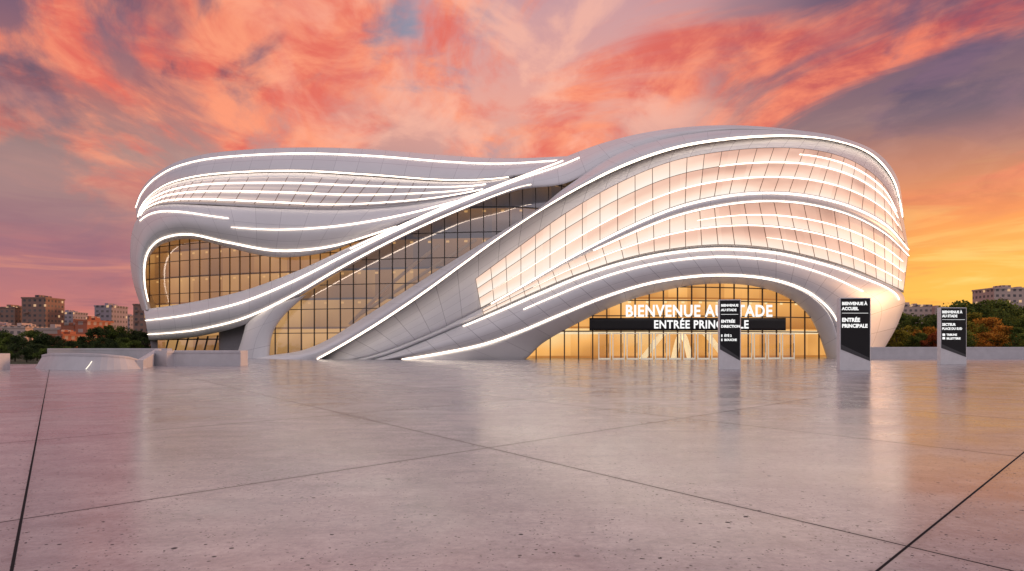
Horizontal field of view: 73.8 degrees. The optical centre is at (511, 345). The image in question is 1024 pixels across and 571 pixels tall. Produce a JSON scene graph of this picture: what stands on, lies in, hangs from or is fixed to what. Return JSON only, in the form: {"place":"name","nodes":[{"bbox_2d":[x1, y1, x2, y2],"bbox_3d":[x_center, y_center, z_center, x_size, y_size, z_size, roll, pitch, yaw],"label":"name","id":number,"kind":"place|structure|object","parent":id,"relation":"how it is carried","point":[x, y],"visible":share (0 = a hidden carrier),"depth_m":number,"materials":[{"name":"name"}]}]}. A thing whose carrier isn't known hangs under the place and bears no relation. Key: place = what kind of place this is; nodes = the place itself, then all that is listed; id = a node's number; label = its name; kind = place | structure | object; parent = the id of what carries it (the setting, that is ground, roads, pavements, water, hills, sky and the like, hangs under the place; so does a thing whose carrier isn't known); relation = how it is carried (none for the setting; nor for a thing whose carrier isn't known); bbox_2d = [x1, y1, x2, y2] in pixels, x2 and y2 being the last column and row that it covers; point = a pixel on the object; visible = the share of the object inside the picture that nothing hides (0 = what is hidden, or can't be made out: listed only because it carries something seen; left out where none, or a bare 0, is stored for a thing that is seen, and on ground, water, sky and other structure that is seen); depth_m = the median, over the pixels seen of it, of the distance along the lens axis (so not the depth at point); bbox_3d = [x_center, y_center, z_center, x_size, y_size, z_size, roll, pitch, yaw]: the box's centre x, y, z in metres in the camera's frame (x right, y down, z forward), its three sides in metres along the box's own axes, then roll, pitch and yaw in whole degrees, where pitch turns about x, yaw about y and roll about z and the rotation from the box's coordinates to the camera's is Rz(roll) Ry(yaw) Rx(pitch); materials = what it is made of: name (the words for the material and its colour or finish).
{"place":"outdoors","nodes":[
{"label":"outdoors","id":0,"kind":"place"},
{"bbox_2d":[0,322,16,331],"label":"apartment building","id":1,"kind":"structure","parent":0,"point":[5,324],"depth_m":337.85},
{"bbox_2d":[0,305,21,324],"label":"apartment building","id":2,"kind":"structure","parent":0,"point":[12,314],"depth_m":430.00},
{"bbox_2d":[0,323,49,340],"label":"apartment building","id":3,"kind":"structure","parent":0,"point":[18,328],"depth_m":320.00,"materials":[{"name":"grey concrete"}]},
{"bbox_2d":[10,354,39,363],"bbox_3d":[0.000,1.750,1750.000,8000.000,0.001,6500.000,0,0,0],"label":"ground","id":4,"kind":"structure","parent":0,"point":[22,361],"depth_m":75.97,"materials":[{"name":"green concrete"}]},
{"bbox_2d":[0,345,12,356],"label":"tree","id":5,"kind":"object","parent":4,"relation":"on","point":[2,347],"visible":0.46,"depth_m":72.06,"materials":[{"name":"green plant"}]},
{"bbox_2d":[0,332,19,351],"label":"tree","id":6,"kind":"object","parent":4,"relation":"on","point":[4,337],"visible":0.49,"depth_m":99.58,"materials":[{"name":"green plant"}]},
{"bbox_2d":[7,343,22,360],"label":"tree","id":7,"kind":"object","parent":4,"relation":"on","point":[13,348],"visible":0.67,"depth_m":75.78,"materials":[{"name":"green plant"}]},
{"bbox_2d":[5,336,32,357],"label":"tree","id":8,"kind":"object","parent":4,"relation":"on","point":[15,339],"visible":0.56,"depth_m":94.80,"materials":[{"name":"green plant"}]},
{"bbox_2d":[11,347,36,361],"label":"tree","id":9,"kind":"object","parent":4,"relation":"on","point":[25,351],"visible":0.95,"depth_m":71.64,"materials":[{"name":"green plant"}]},
{"bbox_2d":[17,330,42,352],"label":"tree","id":10,"kind":"object","parent":4,"relation":"on","point":[31,334],"visible":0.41,"depth_m":114.14,"materials":[{"name":"green plant"}]},
{"bbox_2d":[27,343,47,360],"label":"tree","id":11,"kind":"object","parent":4,"relation":"on","point":[37,346],"visible":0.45,"depth_m":79.63,"materials":[{"name":"green plant"}]},
{"bbox_2d":[32,348,46,358],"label":"tree","id":12,"kind":"object","parent":4,"relation":"on","point":[42,350],"visible":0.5,"depth_m":71.64,"materials":[{"name":"green plant"}]},
{"bbox_2d":[23,333,65,349],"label":"tree","id":13,"kind":"object","parent":4,"relation":"on","point":[45,338],"visible":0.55,"depth_m":104.52,"materials":[{"name":"green plant"}]},
{"bbox_2d":[45,336,65,346],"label":"tree","id":14,"kind":"object","parent":4,"relation":"on","point":[53,342],"visible":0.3,"depth_m":109.14,"materials":[{"name":"green plant"}]},
{"bbox_2d":[58,340,77,347],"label":"tree","id":15,"kind":"object","parent":4,"relation":"on","point":[70,344],"visible":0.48,"depth_m":94.57,"materials":[{"name":"green plant"}]},
{"bbox_2d":[77,343,93,347],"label":"tree","id":16,"kind":"object","parent":4,"relation":"on","point":[84,345],"visible":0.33,"depth_m":84.79,"materials":[{"name":"green plant"}]},
{"bbox_2d":[75,328,113,345],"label":"tree","id":17,"kind":"object","parent":4,"relation":"on","point":[99,332],"visible":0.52,"depth_m":117.55,"materials":[{"name":"green plant"}]},
{"bbox_2d":[89,337,115,347],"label":"tree","id":18,"kind":"object","parent":4,"relation":"on","point":[96,344],"visible":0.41,"depth_m":94.70,"materials":[{"name":"green plant"}]},
{"bbox_2d":[91,324,123,343],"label":"tree","id":19,"kind":"object","parent":4,"relation":"on","point":[105,327],"visible":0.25,"depth_m":124.61,"materials":[{"name":"green plant"}]},
{"bbox_2d":[105,342,119,347],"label":"tree","id":20,"kind":"object","parent":4,"relation":"on","point":[112,345],"visible":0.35,"depth_m":87.47,"materials":[{"name":"green plant"}]},
{"bbox_2d":[95,326,132,344],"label":"tree","id":21,"kind":"object","parent":4,"relation":"on","point":[120,329],"visible":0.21,"depth_m":123.74,"materials":[{"name":"green plant"}]},
{"bbox_2d":[115,338,144,347],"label":"tree","id":22,"kind":"object","parent":4,"relation":"on","point":[124,343],"visible":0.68,"depth_m":94.82,"materials":[{"name":"green plant"}]},
{"bbox_2d":[116,330,144,347],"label":"tree","id":23,"kind":"object","parent":4,"relation":"on","point":[133,336],"visible":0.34,"depth_m":121.06,"materials":[{"name":"green plant"}]},
{"bbox_2d":[133,332,150,347],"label":"tree","id":24,"kind":"object","parent":4,"relation":"on","point":[144,337],"visible":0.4,"depth_m":117.50,"materials":[{"name":"green plant"}]},
{"bbox_2d":[885,330,914,346],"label":"tree","id":25,"kind":"object","parent":4,"relation":"on","point":[904,335],"visible":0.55,"depth_m":115.06,"materials":[{"name":"green plant"}]},
{"bbox_2d":[890,325,921,346],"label":"tree","id":26,"kind":"object","parent":4,"relation":"on","point":[908,329],"visible":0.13,"depth_m":127.59,"materials":[{"name":"green plant"}]},
{"bbox_2d":[897,312,918,337],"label":"tree","id":27,"kind":"object","parent":4,"relation":"on","point":[903,317],"visible":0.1,"depth_m":148.72,"materials":[{"name":"green plant"}]},
{"bbox_2d":[895,316,936,338],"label":"tree","id":28,"kind":"object","parent":4,"relation":"on","point":[916,322],"visible":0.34,"depth_m":139.76,"materials":[{"name":"green plant"}]},
{"bbox_2d":[902,332,932,346],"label":"tree","id":29,"kind":"object","parent":4,"relation":"on","point":[917,338],"visible":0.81,"depth_m":111.30,"materials":[{"name":"green plant"}]},
{"bbox_2d":[909,314,934,332],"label":"tree","id":30,"kind":"object","parent":4,"relation":"on","point":[927,316],"visible":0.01,"depth_m":151.09,"materials":[{"name":"green plant"}]},
{"bbox_2d":[910,326,936,339],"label":"tree","id":31,"kind":"object","parent":4,"relation":"on","point":[928,330],"visible":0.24,"depth_m":121.44,"materials":[{"name":"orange plant"}]},
{"bbox_2d":[914,315,936,335],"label":"tree","id":32,"kind":"object","parent":4,"relation":"on","point":[933,319],"visible":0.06,"depth_m":135.34,"materials":[{"name":"green plant"}]},
{"bbox_2d":[919,330,936,346],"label":"tree","id":33,"kind":"object","parent":4,"relation":"on","point":[933,336],"visible":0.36,"depth_m":109.72,"materials":[{"name":"orange plant"}]},
{"bbox_2d":[930,330,978,346],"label":"tree","id":34,"kind":"object","parent":4,"relation":"on","point":[970,340],"visible":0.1,"depth_m":109.77,"materials":[{"name":"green plant"}]},
{"bbox_2d":[932,300,989,324],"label":"tree","id":35,"kind":"object","parent":4,"relation":"on","point":[967,305],"visible":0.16,"depth_m":137.72,"materials":[{"name":"green plant"}]},
{"bbox_2d":[967,321,990,346],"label":"tree","id":36,"kind":"object","parent":4,"relation":"on","point":[980,327],"visible":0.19,"depth_m":116.64,"materials":[{"name":"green plant"}]},
{"bbox_2d":[970,303,995,317],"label":"tree","id":37,"kind":"object","parent":4,"relation":"on","point":[984,314],"visible":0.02,"depth_m":145.92,"materials":[{"name":"green plant"}]},
{"bbox_2d":[967,312,1004,346],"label":"tree","id":38,"kind":"object","parent":4,"relation":"on","point":[973,316],"visible":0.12,"depth_m":125.99,"materials":[{"name":"green plant"}]},
{"bbox_2d":[970,317,1011,344],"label":"tree","id":39,"kind":"object","parent":4,"relation":"on","point":[989,322],"visible":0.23,"depth_m":117.49,"materials":[{"name":"orange plant"}]},
{"bbox_2d":[976,298,1012,316],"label":"tree","id":40,"kind":"object","parent":4,"relation":"on","point":[991,303],"visible":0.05,"depth_m":147.90,"materials":[{"name":"green plant"}]},
{"bbox_2d":[972,325,1021,346],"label":"tree","id":41,"kind":"object","parent":4,"relation":"on","point":[999,334],"visible":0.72,"depth_m":109.19,"materials":[{"name":"orange plant"}]},
{"bbox_2d":[987,300,1020,317],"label":"tree","id":42,"kind":"object","parent":4,"relation":"on","point":[1007,306],"visible":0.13,"depth_m":139.14,"materials":[{"name":"green plant"}]},
{"bbox_2d":[990,327,1023,346],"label":"tree","id":43,"kind":"object","parent":4,"relation":"on","point":[1017,341],"visible":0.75,"depth_m":107.44,"materials":[{"name":"green plant"}]},
{"bbox_2d":[993,308,1023,340],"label":"tree","id":44,"kind":"object","parent":4,"relation":"on","point":[1010,321],"visible":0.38,"depth_m":121.42,"materials":[{"name":"green plant"}]},
{"bbox_2d":[1008,306,1023,320],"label":"tree","id":45,"kind":"object","parent":4,"relation":"on","point":[1021,308],"visible":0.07,"depth_m":129.09,"materials":[{"name":"green plant"}]},
{"bbox_2d":[21,295,64,326],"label":"apartment building","id":46,"kind":"structure","parent":0,"point":[41,311],"depth_m":420.00,"materials":[{"name":"concrete"}]},
{"bbox_2d":[33,324,60,335],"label":"apartment building","id":47,"kind":"structure","parent":0,"point":[53,328],"depth_m":300.00,"materials":[{"name":"beige concrete"}]},
{"bbox_2d":[49,330,88,346],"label":"apartment building","id":48,"kind":"structure","parent":0,"point":[69,335],"depth_m":265.44,"materials":[{"name":"brick"}]},
{"bbox_2d":[60,319,82,330],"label":"apartment building","id":49,"kind":"structure","parent":0,"point":[67,326],"depth_m":290.00,"materials":[{"name":"brick"}]},
{"bbox_2d":[65,310,87,322],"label":"apartment building","id":50,"kind":"structure","parent":0,"point":[70,315],"depth_m":523.06,"materials":[{"name":"white concrete"}]},
{"bbox_2d":[74,316,113,337],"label":"apartment building","id":51,"kind":"structure","parent":0,"point":[83,326],"depth_m":282.04,"materials":[{"name":"brick"}]},
{"bbox_2d":[94,303,127,332],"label":"apartment building","id":52,"kind":"structure","parent":0,"point":[117,314],"depth_m":433.11,"materials":[{"name":"white concrete"}]},
{"bbox_2d":[128,314,132,332],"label":"apartment building","id":53,"kind":"structure","parent":0,"point":[130,321],"depth_m":501.33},
{"bbox_2d":[132,304,149,345],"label":"apartment building","id":54,"kind":"structure","parent":0,"point":[139,322],"depth_m":400.00,"materials":[{"name":"grey concrete"}]},
{"bbox_2d":[0,357,1023,570],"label":"plaza","id":55,"kind":"structure","parent":0,"point":[681,464],"depth_m":9.04,"materials":[{"name":"concrete"}]},
{"bbox_2d":[0,353,9,369],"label":"plaza wall","id":56,"kind":"structure","parent":55,"relation":"on","point":[4,361],"depth_m":44.73,"materials":[{"name":"concrete"}]},
{"bbox_2d":[35,353,146,369],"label":"plaza wall","id":57,"kind":"structure","parent":55,"relation":"on","point":[69,361],"depth_m":45.68,"materials":[{"name":"concrete"}]},
{"bbox_2d":[47,348,171,358],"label":"plaza wall","id":58,"kind":"structure","parent":55,"relation":"on","point":[137,353],"depth_m":64.54,"materials":[{"name":"concrete"}]},
{"bbox_2d":[136,349,160,368],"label":"plaza wall","id":59,"kind":"structure","parent":55,"relation":"on","point":[147,360],"depth_m":50.28,"materials":[{"name":"concrete"}]},
{"bbox_2d":[154,350,247,365],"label":"plaza wall","id":60,"kind":"structure","parent":55,"relation":"on","point":[201,357],"depth_m":54.49,"materials":[{"name":"concrete"}]},
{"bbox_2d":[130,125,908,359],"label":"stadium","id":61,"kind":"object","parent":55,"relation":"on","point":[656,245],"visible":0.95,"depth_m":84.62,"materials":[{"name":"grey metal"}]},
{"bbox_2d":[598,333,610,359],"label":"door","id":62,"kind":"structure","parent":61,"relation":"in","point":[598,333],"depth_m":79.34,"materials":[{"name":"white metal"}]},
{"bbox_2d":[612,333,624,359],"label":"door","id":63,"kind":"structure","parent":61,"relation":"in","point":[612,333],"depth_m":79.32,"materials":[{"name":"white metal"}]},
{"bbox_2d":[627,333,638,359],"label":"door","id":64,"kind":"structure","parent":61,"relation":"in","point":[627,333],"depth_m":79.30,"materials":[{"name":"white metal"}]},
{"bbox_2d":[641,333,652,359],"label":"door","id":65,"kind":"structure","parent":61,"relation":"in","point":[641,333],"depth_m":79.34,"materials":[{"name":"white metal"}]},
{"bbox_2d":[655,333,666,359],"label":"door","id":66,"kind":"structure","parent":61,"relation":"in","point":[655,333],"depth_m":79.42,"materials":[{"name":"white metal"}]},
{"bbox_2d":[669,333,680,359],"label":"door","id":67,"kind":"structure","parent":61,"relation":"in","point":[669,333],"depth_m":79.57,"materials":[{"name":"white glass"}]},
{"bbox_2d":[683,333,695,358],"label":"door","id":68,"kind":"structure","parent":61,"relation":"in","point":[683,333],"depth_m":79.92,"materials":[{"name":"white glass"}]},
{"bbox_2d":[697,333,709,358],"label":"door","id":69,"kind":"structure","parent":61,"relation":"in","point":[697,333],"depth_m":80.10,"materials":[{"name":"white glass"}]},
{"bbox_2d":[711,333,717,358],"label":"door","id":70,"kind":"structure","parent":61,"relation":"in","point":[711,333],"depth_m":80.31,"materials":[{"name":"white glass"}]},
{"bbox_2d":[741,333,751,358],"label":"door","id":71,"kind":"structure","parent":61,"relation":"in","point":[741,333],"depth_m":81.58,"materials":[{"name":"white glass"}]},
{"bbox_2d":[754,333,765,358],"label":"door","id":72,"kind":"structure","parent":61,"relation":"in","point":[754,333],"depth_m":81.95,"materials":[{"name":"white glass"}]},
{"bbox_2d":[768,333,780,358],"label":"door","id":73,"kind":"structure","parent":61,"relation":"in","point":[779,357],"depth_m":82.78,"materials":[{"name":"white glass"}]},
{"bbox_2d":[782,333,794,358],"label":"door","id":74,"kind":"structure","parent":61,"relation":"in","point":[793,357],"depth_m":83.60,"materials":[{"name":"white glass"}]},
{"bbox_2d":[718,299,740,369],"bbox_3d":[14.600,-0.750,45.850,1.480,4.700,0.480,0,0,7],"label":"information sign","id":75,"kind":"object","parent":55,"relation":"on","point":[729,334],"visible":1,"depth_m":45.63,"materials":[{"name":"black metal"}]},
{"bbox_2d":[837,298,870,369],"bbox_3d":[22.255,-0.760,44.461,2.100,4.720,0.480,0,0,-2],"label":"information sign","id":76,"kind":"object","parent":55,"relation":"on","point":[853,333],"visible":0.99,"depth_m":44.24,"materials":[{"name":"black metal"}]},
{"bbox_2d":[871,347,1023,358],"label":"plaza wall","id":77,"kind":"structure","parent":55,"relation":"on","point":[931,352],"depth_m":82.93,"materials":[{"name":"concrete"}]},
{"bbox_2d":[937,307,966,363],"bbox_3d":[37.824,-0.840,58.688,2.460,4.880,0.480,0,0,-6],"label":"information sign","id":78,"kind":"object","parent":55,"relation":"on","point":[951,335],"visible":1,"depth_m":58.48,"materials":[{"name":"metal"}]},
{"bbox_2d":[0,0,1023,315],"label":"sky","id":79,"kind":"structure","parent":0,"point":[98,98],"materials":[{"name":"orange"}]},
{"bbox_2d":[898,302,932,327],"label":"apartment building","id":80,"kind":"structure","parent":0,"point":[916,309],"depth_m":420.00,"materials":[{"name":"beige concrete"}]},
{"bbox_2d":[932,305,943,314],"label":"apartment building","id":81,"kind":"structure","parent":0,"point":[934,308],"depth_m":461.31,"materials":[{"name":"beige concrete"}]},
{"bbox_2d":[972,285,1023,308],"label":"apartment building","id":82,"kind":"structure","parent":0,"point":[1010,293],"depth_m":380.00,"materials":[{"name":"beige concrete"}]}
]}

